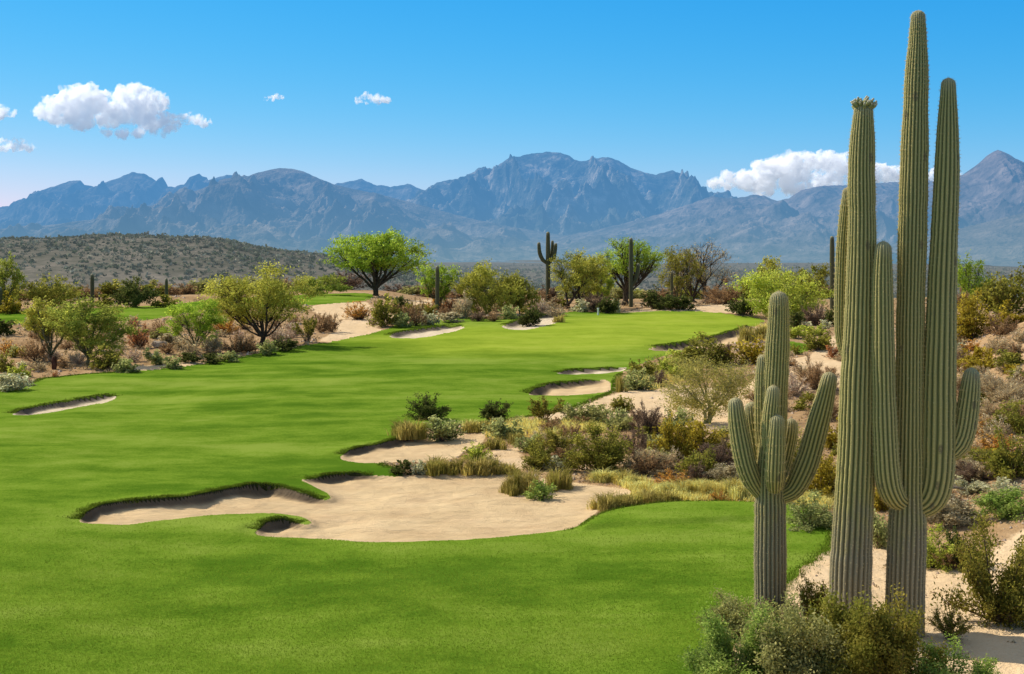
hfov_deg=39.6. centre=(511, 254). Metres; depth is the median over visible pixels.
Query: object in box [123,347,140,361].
desert shrub
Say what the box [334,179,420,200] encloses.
mountain range
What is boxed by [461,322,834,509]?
dry grass
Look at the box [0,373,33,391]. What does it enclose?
desert shrub
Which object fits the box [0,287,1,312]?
saguaro cactus
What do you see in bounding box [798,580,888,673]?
desert shrub
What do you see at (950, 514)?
desert shrub
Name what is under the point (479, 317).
desert shrub
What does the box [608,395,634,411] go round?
desert shrub
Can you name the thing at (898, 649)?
desert shrub
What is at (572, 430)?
desert shrub
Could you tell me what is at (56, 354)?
desert shrub
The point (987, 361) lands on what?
desert shrub
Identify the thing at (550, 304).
desert shrub
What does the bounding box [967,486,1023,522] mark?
desert shrub
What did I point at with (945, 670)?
desert shrub
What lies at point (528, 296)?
palo verde tree
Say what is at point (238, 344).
desert shrub
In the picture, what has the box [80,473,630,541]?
bunker
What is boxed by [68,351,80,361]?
desert shrub
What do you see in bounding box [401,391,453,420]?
desert shrub
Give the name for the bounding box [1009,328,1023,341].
desert shrub
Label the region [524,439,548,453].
desert shrub
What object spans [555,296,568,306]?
desert shrub
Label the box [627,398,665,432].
desert shrub
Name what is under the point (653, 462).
desert shrub
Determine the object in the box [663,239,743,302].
palo verde tree
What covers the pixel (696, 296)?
desert shrub
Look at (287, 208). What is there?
mountain range
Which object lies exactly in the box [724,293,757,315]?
desert shrub
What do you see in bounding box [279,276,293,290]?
desert shrub
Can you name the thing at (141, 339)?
desert shrub
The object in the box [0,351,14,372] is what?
desert shrub
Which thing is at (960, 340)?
desert shrub
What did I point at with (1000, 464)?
desert shrub
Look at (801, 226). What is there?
mountain range
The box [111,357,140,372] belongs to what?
desert shrub
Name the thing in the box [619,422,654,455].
desert shrub
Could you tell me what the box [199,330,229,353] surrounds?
desert shrub
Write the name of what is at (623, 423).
desert shrub
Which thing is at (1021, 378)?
desert shrub
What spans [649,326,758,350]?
bunker
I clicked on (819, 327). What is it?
desert shrub
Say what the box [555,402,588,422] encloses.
desert shrub
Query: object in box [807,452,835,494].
desert shrub
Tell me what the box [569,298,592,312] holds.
desert shrub
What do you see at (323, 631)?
turf grass
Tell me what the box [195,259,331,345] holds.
palo verde tree
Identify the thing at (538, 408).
desert shrub
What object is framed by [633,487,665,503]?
grass clump
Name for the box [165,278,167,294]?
saguaro cactus
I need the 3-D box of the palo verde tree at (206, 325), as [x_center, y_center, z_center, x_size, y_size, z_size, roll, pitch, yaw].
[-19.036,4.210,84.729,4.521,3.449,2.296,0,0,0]
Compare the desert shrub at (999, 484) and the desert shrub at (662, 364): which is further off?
the desert shrub at (662, 364)
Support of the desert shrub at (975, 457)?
on the ground at (980, 641)
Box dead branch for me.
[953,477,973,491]
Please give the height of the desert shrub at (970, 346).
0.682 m
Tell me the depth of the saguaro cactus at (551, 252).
126.50 m
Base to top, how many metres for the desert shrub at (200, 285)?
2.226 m
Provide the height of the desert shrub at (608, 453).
1.711 m
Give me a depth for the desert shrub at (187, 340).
86.50 m
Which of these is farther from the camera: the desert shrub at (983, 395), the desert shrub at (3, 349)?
the desert shrub at (3, 349)
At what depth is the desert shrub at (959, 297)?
124.12 m
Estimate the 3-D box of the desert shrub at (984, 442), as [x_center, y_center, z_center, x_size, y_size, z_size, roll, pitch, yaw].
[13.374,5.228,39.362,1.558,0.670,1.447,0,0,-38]
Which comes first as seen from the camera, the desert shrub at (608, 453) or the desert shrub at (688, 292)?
the desert shrub at (608, 453)
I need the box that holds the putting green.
[417,315,734,348]
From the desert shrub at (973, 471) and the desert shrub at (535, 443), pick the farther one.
the desert shrub at (535, 443)
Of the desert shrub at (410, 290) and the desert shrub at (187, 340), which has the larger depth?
the desert shrub at (410, 290)
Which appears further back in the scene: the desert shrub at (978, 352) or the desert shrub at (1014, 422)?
the desert shrub at (978, 352)
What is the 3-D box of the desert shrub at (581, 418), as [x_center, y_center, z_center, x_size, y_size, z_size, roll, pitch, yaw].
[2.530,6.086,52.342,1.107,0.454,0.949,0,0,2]
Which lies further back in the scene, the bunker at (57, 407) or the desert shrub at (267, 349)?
the desert shrub at (267, 349)
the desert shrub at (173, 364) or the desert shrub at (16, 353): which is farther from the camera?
the desert shrub at (16, 353)
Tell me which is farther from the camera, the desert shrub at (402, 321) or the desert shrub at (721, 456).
the desert shrub at (402, 321)
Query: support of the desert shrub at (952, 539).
on the ground at (980, 641)
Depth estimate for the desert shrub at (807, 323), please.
102.74 m
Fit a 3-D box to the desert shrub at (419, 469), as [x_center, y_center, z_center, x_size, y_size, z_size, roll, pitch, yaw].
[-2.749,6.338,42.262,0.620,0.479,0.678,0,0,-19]
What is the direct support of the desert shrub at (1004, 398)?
on the ground at (980, 641)
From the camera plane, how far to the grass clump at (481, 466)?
42.17 m
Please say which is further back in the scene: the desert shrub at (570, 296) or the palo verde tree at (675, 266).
the desert shrub at (570, 296)
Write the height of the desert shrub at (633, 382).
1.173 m
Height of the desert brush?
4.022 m
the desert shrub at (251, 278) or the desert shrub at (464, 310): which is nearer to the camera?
the desert shrub at (464, 310)
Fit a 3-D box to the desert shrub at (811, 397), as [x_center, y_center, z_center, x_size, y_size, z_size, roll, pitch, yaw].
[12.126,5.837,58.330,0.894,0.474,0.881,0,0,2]
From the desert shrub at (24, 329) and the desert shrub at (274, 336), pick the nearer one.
the desert shrub at (274, 336)
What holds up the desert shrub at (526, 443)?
on the ground at (980, 641)
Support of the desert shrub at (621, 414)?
on the ground at (980, 641)
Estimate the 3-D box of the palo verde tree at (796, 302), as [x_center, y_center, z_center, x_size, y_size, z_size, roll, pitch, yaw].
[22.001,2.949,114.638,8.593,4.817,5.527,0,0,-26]
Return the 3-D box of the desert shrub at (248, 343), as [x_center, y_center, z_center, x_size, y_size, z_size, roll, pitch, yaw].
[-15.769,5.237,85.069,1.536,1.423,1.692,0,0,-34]
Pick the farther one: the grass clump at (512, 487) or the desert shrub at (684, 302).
the desert shrub at (684, 302)
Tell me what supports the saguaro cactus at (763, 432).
on the ground at (980, 641)
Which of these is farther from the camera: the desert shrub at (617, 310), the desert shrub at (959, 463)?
the desert shrub at (617, 310)
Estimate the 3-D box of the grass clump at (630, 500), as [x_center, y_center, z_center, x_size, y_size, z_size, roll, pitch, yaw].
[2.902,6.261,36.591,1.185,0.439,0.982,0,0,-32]
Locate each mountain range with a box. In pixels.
[0,168,651,262]
[0,172,231,228]
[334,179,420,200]
[407,152,736,234]
[550,181,985,263]
[835,213,1023,266]
[927,150,1023,223]
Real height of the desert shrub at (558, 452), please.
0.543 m
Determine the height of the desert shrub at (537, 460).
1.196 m
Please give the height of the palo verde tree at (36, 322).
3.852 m
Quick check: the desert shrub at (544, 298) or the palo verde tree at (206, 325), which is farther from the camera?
the desert shrub at (544, 298)
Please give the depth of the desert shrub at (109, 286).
143.52 m
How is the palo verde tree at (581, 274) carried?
on the ground at (980, 641)
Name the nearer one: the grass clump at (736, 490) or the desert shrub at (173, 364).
the grass clump at (736, 490)
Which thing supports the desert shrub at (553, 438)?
on the ground at (980, 641)
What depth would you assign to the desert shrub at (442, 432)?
49.34 m
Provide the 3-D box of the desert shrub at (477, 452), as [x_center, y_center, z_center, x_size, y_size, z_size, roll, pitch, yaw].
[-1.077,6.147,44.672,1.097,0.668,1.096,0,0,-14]
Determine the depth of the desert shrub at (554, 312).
115.44 m
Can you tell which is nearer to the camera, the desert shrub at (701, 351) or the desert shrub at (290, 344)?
the desert shrub at (701, 351)
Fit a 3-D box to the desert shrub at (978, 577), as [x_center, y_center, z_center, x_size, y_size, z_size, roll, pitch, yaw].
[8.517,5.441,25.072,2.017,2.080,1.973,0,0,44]
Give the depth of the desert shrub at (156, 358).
78.42 m
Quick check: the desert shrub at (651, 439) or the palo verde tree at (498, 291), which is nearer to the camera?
the desert shrub at (651, 439)
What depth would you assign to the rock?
86.40 m
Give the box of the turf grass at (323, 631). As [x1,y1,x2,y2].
[0,480,831,673]
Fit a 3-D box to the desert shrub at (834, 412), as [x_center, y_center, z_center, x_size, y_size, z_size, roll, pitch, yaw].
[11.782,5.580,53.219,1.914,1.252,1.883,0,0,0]
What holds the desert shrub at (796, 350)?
on the ground at (980, 641)
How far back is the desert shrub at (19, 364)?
77.11 m
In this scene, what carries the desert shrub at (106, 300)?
on the ground at (980, 641)
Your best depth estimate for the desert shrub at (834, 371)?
70.51 m
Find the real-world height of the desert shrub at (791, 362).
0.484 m
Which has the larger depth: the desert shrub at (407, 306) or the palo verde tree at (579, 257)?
the palo verde tree at (579, 257)
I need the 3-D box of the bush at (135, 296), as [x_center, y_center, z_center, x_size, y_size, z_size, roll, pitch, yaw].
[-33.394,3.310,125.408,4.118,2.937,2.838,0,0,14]
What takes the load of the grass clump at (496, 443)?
on the ground at (980, 641)
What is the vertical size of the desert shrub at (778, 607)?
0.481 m
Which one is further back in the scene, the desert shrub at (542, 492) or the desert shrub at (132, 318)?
the desert shrub at (132, 318)
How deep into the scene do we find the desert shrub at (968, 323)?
76.74 m
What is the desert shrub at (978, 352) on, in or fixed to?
on the ground at (980, 641)
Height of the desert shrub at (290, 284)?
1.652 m
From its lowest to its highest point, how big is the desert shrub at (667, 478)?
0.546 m
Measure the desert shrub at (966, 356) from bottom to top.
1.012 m
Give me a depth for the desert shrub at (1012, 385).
45.62 m
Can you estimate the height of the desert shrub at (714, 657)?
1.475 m
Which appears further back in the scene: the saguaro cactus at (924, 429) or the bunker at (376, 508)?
the bunker at (376, 508)
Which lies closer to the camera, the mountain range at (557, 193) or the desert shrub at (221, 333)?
the desert shrub at (221, 333)
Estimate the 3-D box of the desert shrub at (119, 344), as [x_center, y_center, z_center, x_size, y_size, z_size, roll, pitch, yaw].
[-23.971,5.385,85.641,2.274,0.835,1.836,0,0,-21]
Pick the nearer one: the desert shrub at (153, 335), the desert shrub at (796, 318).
the desert shrub at (153, 335)
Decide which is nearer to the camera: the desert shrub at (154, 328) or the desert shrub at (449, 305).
the desert shrub at (154, 328)
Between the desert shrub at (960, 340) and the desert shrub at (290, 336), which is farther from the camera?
the desert shrub at (290, 336)
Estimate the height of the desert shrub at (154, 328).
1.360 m
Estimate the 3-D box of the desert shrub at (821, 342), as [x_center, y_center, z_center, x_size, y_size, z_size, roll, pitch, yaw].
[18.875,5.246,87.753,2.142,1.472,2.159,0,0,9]
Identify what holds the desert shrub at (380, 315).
on the ground at (980, 641)
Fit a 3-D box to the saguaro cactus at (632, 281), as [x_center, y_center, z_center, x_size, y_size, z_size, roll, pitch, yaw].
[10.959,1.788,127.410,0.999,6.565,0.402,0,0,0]
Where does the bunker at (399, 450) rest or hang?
in the fairway
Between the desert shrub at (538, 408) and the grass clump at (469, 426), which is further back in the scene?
the desert shrub at (538, 408)
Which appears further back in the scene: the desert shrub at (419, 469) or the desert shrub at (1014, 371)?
the desert shrub at (1014, 371)
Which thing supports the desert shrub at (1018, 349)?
on the ground at (980, 641)
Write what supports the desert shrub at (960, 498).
on the ground at (980, 641)
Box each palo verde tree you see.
[0,251,27,305]
[13,272,85,308]
[13,296,72,361]
[38,292,150,364]
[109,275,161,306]
[157,297,229,345]
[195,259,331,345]
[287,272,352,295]
[316,226,435,295]
[412,262,461,309]
[450,257,528,313]
[502,270,542,312]
[548,247,613,308]
[563,253,621,301]
[592,265,615,298]
[595,236,668,304]
[648,346,755,423]
[656,243,709,297]
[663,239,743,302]
[725,261,833,318]
[735,255,784,297]
[782,262,830,309]
[957,249,991,301]
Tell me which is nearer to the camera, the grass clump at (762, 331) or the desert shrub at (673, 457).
the desert shrub at (673, 457)
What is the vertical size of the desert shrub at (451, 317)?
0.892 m
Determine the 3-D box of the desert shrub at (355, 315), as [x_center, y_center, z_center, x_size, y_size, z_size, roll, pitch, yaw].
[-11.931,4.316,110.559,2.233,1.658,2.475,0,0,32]
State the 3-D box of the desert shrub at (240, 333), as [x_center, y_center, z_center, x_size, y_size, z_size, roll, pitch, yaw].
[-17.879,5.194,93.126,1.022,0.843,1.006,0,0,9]
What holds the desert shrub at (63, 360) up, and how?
on the ground at (980, 641)
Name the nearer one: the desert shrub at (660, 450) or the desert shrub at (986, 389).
the desert shrub at (660, 450)
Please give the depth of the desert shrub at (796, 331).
94.30 m
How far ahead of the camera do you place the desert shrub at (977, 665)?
21.11 m
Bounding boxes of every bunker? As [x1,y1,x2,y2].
[13,395,115,414]
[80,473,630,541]
[341,431,484,462]
[390,326,463,337]
[502,314,556,329]
[529,380,610,395]
[558,367,625,374]
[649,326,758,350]
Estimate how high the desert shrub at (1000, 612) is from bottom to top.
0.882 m
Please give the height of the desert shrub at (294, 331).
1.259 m
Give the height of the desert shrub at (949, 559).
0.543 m
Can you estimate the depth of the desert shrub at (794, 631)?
20.98 m
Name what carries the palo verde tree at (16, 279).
on the ground at (980, 641)
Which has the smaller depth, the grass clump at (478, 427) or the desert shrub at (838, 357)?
the grass clump at (478, 427)
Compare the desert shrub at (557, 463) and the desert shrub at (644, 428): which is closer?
the desert shrub at (557, 463)
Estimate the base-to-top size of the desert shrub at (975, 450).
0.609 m
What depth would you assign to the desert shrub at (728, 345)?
76.83 m
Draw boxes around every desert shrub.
[0,290,23,313]
[0,319,18,335]
[0,338,17,354]
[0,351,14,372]
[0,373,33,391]
[4,363,32,376]
[8,344,25,357]
[10,289,31,301]
[11,346,26,357]
[16,359,26,369]
[18,336,47,362]
[22,317,32,331]
[22,376,36,385]
[25,358,47,371]
[29,330,53,339]
[42,347,61,361]
[57,340,74,349]
[57,356,68,367]
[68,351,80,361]
[69,352,85,363]
[73,285,102,297]
[87,343,123,370]
[93,294,115,306]
[94,278,131,297]
[106,338,131,349]
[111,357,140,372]
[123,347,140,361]
[125,315,142,325]
[126,317,151,347]
[136,279,171,295]
[142,347,165,364]
[147,319,164,336]
[149,330,161,338]
[150,282,181,294]
[150,294,178,307]
[157,333,181,344]
[158,354,183,369]
[159,341,177,353]
[167,338,191,349]
[172,282,197,293]
[176,277,216,293]
[177,351,201,362]
[178,334,196,345]
[178,341,201,355]
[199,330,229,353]
[200,352,222,363]
[211,319,241,333]
[214,330,227,336]
[215,351,239,361]
[220,332,252,352]
[231,328,245,338]
[237,332,260,351]
[240,276,270,291]
[256,340,281,355]
[266,324,288,340]
[268,319,281,327]
[269,335,300,350]
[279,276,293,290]
[282,330,295,338]
[283,322,303,336]
[284,279,324,291]
[289,312,302,322]
[291,309,316,341]
[313,310,332,332]
[325,270,371,289]
[325,312,341,331]
[339,301,370,319]
[353,311,369,319]
[364,293,402,327]
[367,314,376,324]
[381,283,411,293]
[388,459,413,474]
[392,311,413,326]
[394,295,408,310]
[396,285,419,294]
[396,305,416,315]
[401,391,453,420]
[404,301,419,312]
[405,296,427,325]
[409,459,426,475]
[415,283,449,297]
[419,310,440,325]
[420,303,436,314]
[423,414,466,441]
[425,298,434,311]
[434,305,451,314]
[437,312,463,322]
[439,296,457,311]
[447,286,472,298]
[451,290,472,318]
[461,441,493,460]
[465,311,488,320]
[478,398,512,419]
[481,416,528,439]
[484,311,504,320]
[491,303,504,311]
[497,304,519,319]
[511,433,539,452]
[517,304,543,326]
[521,431,560,472]
[521,478,557,500]
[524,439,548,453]
[526,396,564,419]
[530,427,548,442]
[533,287,561,305]
[533,298,550,312]
[533,427,584,457]
[535,285,561,298]
[537,414,567,431]
[540,300,558,309]
[543,455,570,471]
[545,303,566,316]
[548,445,570,461]
[554,419,638,473]
[555,290,586,298]
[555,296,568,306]
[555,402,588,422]
[556,421,586,438]
[567,416,590,423]
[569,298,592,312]
[579,402,611,423]
[582,291,604,311]
[595,294,620,312]
[603,406,629,428]
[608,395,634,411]
[609,281,645,298]
[609,298,621,312]
[609,415,635,430]
[612,367,657,390]
[617,448,676,475]
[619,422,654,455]
[624,357,656,376]
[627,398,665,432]
[628,449,671,475]
[629,410,641,420]
[631,425,655,437]
[633,289,643,298]
[639,284,665,308]
[643,290,669,297]
[644,433,662,446]
[645,350,679,373]
[646,406,698,461]
[646,444,686,462]
[649,370,667,386]
[651,291,681,309]
[651,445,683,469]
[653,286,680,295]
[654,468,687,482]
[660,406,694,428]
[664,284,701,297]
[666,346,688,360]
[666,364,691,377]
[670,331,740,367]
[674,443,728,479]
[675,294,695,309]
[676,454,712,471]
[677,418,729,460]
[677,594,798,673]
[679,458,708,480]
[686,292,702,298]
[692,587,782,639]
[694,434,734,469]
[699,276,746,304]
[700,462,738,482]
[709,489,728,499]
[711,339,735,363]
[715,425,729,437]
[715,439,732,460]
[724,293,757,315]
[727,335,764,364]
[730,589,855,673]
[734,631,777,673]
[743,389,753,400]
[751,597,808,626]
[786,489,832,532]
[788,370,810,395]
[789,310,805,328]
[789,325,807,338]
[789,358,797,365]
[790,343,802,354]
[790,351,839,389]
[790,399,810,410]
[790,421,802,469]
[796,572,828,618]
[797,391,814,401]
[798,364,808,372]
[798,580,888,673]
[799,321,812,328]
[800,323,827,334]
[801,303,826,325]
[801,328,835,351]
[805,387,838,418]
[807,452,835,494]
[819,319,831,328]
[822,307,833,324]
[822,345,841,358]
[822,366,839,375]
[824,417,837,449]
[830,438,837,456]
[831,354,841,360]
[832,583,955,673]
[873,509,888,548]
[874,488,888,511]
[905,631,996,673]
[926,522,955,573]
[926,605,975,642]
[927,493,989,528]
[927,543,961,569]
[930,510,1023,629]
[940,525,979,568]
[948,489,964,505]
[954,475,989,495]
[955,454,975,480]
[955,459,1000,481]
[955,653,1000,673]
[956,367,963,388]
[957,286,968,308]
[957,287,994,339]
[957,334,964,343]
[957,345,963,354]
[957,348,972,368]
[957,350,981,360]
[957,361,968,372]
[957,447,993,462]
[957,460,992,479]
[959,348,999,369]
[960,442,985,460]
[961,338,980,350]
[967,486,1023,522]
[969,262,1023,316]
[972,432,1021,452]
[973,345,988,358]
[974,364,1023,397]
[974,585,1021,624]
[976,415,1017,442]
[976,416,993,435]
[977,413,993,432]
[977,476,1023,496]
[979,397,1002,415]
[979,424,1023,480]
[980,392,993,406]
[981,299,1023,326]
[983,313,1019,336]
[983,448,1021,468]
[985,335,1007,354]
[986,335,1010,350]
[987,400,1023,433]
[988,388,1023,402]
[991,349,1023,366]
[993,362,1007,372]
[997,341,1023,352]
[997,398,1023,414]
[998,382,1023,400]
[1002,363,1022,373]
[1003,341,1022,352]
[1003,402,1023,418]
[1005,366,1023,379]
[1005,395,1023,405]
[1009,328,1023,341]
[1012,372,1023,383]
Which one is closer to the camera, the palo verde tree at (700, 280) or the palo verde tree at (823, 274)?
the palo verde tree at (823, 274)
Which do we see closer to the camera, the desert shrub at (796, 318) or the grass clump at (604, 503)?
the grass clump at (604, 503)
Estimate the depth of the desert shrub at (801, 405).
55.53 m
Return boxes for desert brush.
[1,293,1023,661]
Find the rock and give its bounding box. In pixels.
[151,341,166,347]
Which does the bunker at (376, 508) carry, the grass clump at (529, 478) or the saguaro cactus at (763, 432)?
the grass clump at (529, 478)
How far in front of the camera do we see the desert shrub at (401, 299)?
118.70 m
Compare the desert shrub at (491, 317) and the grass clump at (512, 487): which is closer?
the grass clump at (512, 487)
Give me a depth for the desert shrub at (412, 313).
105.70 m
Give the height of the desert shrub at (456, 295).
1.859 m
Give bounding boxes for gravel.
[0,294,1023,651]
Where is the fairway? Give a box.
[0,293,830,673]
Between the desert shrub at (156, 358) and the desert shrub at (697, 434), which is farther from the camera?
the desert shrub at (156, 358)
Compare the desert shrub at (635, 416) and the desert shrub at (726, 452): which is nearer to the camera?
the desert shrub at (726, 452)
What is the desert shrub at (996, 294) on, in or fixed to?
on the ground at (980, 641)
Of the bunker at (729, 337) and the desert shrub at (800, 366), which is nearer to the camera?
the desert shrub at (800, 366)
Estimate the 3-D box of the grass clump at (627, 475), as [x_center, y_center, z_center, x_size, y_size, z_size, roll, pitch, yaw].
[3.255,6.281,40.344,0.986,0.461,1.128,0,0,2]
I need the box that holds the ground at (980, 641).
[0,235,1023,673]
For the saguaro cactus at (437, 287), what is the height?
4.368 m
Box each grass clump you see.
[384,415,430,439]
[418,454,454,475]
[446,453,470,475]
[456,454,495,475]
[461,420,480,432]
[471,419,495,432]
[478,437,507,449]
[486,453,505,474]
[498,460,520,474]
[498,466,527,496]
[502,431,521,444]
[512,467,549,494]
[544,462,574,490]
[552,314,565,322]
[585,465,617,482]
[586,490,628,511]
[604,490,646,506]
[611,468,642,484]
[614,374,627,391]
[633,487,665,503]
[656,486,680,501]
[659,475,696,497]
[680,478,720,495]
[715,474,752,500]
[734,323,759,342]
[749,325,766,338]
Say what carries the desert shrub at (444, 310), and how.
on the ground at (980, 641)
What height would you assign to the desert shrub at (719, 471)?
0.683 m
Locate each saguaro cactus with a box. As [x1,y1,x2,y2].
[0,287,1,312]
[90,274,93,306]
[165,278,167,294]
[435,266,438,312]
[537,232,556,301]
[629,238,639,306]
[670,271,672,295]
[727,291,837,609]
[827,96,878,624]
[830,236,834,308]
[870,10,981,639]
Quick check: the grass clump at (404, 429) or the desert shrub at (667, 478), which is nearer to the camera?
the desert shrub at (667, 478)
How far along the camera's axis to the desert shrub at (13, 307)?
115.65 m
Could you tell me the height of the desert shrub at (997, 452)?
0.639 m
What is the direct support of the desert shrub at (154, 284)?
on the ground at (980, 641)
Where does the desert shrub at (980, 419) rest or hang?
on the ground at (980, 641)
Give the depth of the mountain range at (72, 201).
13956.07 m
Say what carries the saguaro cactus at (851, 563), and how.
on the ground at (980, 641)
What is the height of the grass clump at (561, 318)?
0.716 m
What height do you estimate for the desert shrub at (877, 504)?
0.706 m
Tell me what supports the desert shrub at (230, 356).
on the fairway
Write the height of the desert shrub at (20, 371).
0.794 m
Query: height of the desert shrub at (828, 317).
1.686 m
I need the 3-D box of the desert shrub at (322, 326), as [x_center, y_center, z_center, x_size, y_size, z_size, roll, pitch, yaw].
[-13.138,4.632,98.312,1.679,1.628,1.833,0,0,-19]
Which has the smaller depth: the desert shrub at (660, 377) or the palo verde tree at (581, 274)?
the desert shrub at (660, 377)
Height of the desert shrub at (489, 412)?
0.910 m
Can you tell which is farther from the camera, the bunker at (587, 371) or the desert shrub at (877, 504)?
the bunker at (587, 371)
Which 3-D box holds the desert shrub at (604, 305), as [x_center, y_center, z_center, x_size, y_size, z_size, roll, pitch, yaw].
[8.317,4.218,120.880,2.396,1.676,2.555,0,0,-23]
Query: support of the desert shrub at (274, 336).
on the ground at (980, 641)
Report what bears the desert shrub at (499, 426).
on the ground at (980, 641)
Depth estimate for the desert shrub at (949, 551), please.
28.94 m
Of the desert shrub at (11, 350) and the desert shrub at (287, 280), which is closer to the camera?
the desert shrub at (11, 350)
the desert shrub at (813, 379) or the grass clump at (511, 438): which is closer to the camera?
the grass clump at (511, 438)
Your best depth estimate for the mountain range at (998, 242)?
4267.74 m
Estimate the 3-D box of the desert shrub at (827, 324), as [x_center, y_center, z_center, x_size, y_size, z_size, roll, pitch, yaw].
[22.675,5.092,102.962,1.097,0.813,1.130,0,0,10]
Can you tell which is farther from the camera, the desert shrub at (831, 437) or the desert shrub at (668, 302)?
the desert shrub at (668, 302)
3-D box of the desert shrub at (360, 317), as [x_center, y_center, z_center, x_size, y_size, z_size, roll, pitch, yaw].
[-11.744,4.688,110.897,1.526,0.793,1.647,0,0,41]
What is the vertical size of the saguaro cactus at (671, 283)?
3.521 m
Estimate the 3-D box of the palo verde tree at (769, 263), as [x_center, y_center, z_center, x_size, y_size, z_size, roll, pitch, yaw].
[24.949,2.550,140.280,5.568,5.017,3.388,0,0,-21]
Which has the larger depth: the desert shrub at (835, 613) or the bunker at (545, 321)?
the bunker at (545, 321)
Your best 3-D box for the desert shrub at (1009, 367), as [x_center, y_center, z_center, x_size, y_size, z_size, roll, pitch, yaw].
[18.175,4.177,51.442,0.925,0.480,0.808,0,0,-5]
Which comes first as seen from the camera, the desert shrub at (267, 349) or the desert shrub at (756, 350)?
the desert shrub at (756, 350)
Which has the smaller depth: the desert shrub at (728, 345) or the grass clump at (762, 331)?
the desert shrub at (728, 345)
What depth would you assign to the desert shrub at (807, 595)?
24.84 m
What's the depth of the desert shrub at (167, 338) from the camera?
87.15 m
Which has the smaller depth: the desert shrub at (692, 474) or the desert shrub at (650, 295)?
the desert shrub at (692, 474)
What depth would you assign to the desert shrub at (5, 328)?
96.25 m
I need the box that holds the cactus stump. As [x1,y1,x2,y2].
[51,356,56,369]
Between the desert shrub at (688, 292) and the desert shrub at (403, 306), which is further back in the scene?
the desert shrub at (688, 292)
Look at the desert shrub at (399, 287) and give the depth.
173.56 m
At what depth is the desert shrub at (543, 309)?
118.45 m
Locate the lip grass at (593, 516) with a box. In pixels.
[1,314,832,651]
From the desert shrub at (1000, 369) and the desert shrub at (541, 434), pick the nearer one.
the desert shrub at (541, 434)
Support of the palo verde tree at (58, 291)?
on the ground at (980, 641)
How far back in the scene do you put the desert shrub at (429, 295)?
167.39 m
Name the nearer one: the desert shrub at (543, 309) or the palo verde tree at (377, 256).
the desert shrub at (543, 309)
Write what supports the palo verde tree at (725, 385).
on the ground at (980, 641)
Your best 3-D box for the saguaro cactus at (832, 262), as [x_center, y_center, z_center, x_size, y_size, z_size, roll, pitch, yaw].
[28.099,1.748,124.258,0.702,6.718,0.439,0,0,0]
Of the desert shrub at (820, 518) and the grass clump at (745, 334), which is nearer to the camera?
the desert shrub at (820, 518)
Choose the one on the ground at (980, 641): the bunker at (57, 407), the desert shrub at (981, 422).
the desert shrub at (981, 422)
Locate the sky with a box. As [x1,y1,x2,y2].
[0,0,1023,206]
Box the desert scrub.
[0,231,1023,298]
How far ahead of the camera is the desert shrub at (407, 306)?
117.06 m
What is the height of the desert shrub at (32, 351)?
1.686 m
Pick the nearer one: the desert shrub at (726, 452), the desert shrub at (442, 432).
the desert shrub at (726, 452)
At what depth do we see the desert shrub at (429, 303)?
117.08 m
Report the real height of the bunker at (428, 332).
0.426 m
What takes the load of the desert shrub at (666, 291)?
on the ground at (980, 641)
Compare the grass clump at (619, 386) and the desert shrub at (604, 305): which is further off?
the desert shrub at (604, 305)
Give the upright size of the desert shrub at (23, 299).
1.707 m
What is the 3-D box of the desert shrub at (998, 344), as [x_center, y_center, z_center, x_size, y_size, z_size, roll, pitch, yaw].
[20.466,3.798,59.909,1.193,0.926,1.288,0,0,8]
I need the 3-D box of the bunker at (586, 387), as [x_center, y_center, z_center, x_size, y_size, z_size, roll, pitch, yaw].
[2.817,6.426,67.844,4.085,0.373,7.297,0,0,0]
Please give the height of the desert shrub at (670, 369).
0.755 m
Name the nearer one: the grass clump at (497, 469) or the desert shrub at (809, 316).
the grass clump at (497, 469)
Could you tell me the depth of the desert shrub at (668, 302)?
122.23 m
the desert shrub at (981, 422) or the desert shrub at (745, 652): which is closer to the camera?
the desert shrub at (745, 652)
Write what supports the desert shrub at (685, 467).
on the ground at (980, 641)
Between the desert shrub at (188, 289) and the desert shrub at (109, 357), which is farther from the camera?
the desert shrub at (188, 289)
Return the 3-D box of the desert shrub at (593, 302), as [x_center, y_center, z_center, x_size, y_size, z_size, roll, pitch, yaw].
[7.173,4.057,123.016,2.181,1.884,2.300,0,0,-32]
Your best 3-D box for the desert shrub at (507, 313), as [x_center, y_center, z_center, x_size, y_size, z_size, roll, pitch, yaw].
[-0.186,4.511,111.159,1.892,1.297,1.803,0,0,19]
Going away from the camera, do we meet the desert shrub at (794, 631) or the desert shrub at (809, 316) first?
the desert shrub at (794, 631)
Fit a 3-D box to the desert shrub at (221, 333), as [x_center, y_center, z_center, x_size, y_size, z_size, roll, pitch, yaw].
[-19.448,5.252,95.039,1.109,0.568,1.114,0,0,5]
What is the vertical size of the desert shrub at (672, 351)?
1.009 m
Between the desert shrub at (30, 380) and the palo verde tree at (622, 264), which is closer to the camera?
the desert shrub at (30, 380)
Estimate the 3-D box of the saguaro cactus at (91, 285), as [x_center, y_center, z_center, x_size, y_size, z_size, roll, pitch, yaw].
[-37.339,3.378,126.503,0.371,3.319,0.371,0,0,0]
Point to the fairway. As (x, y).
(292, 417)

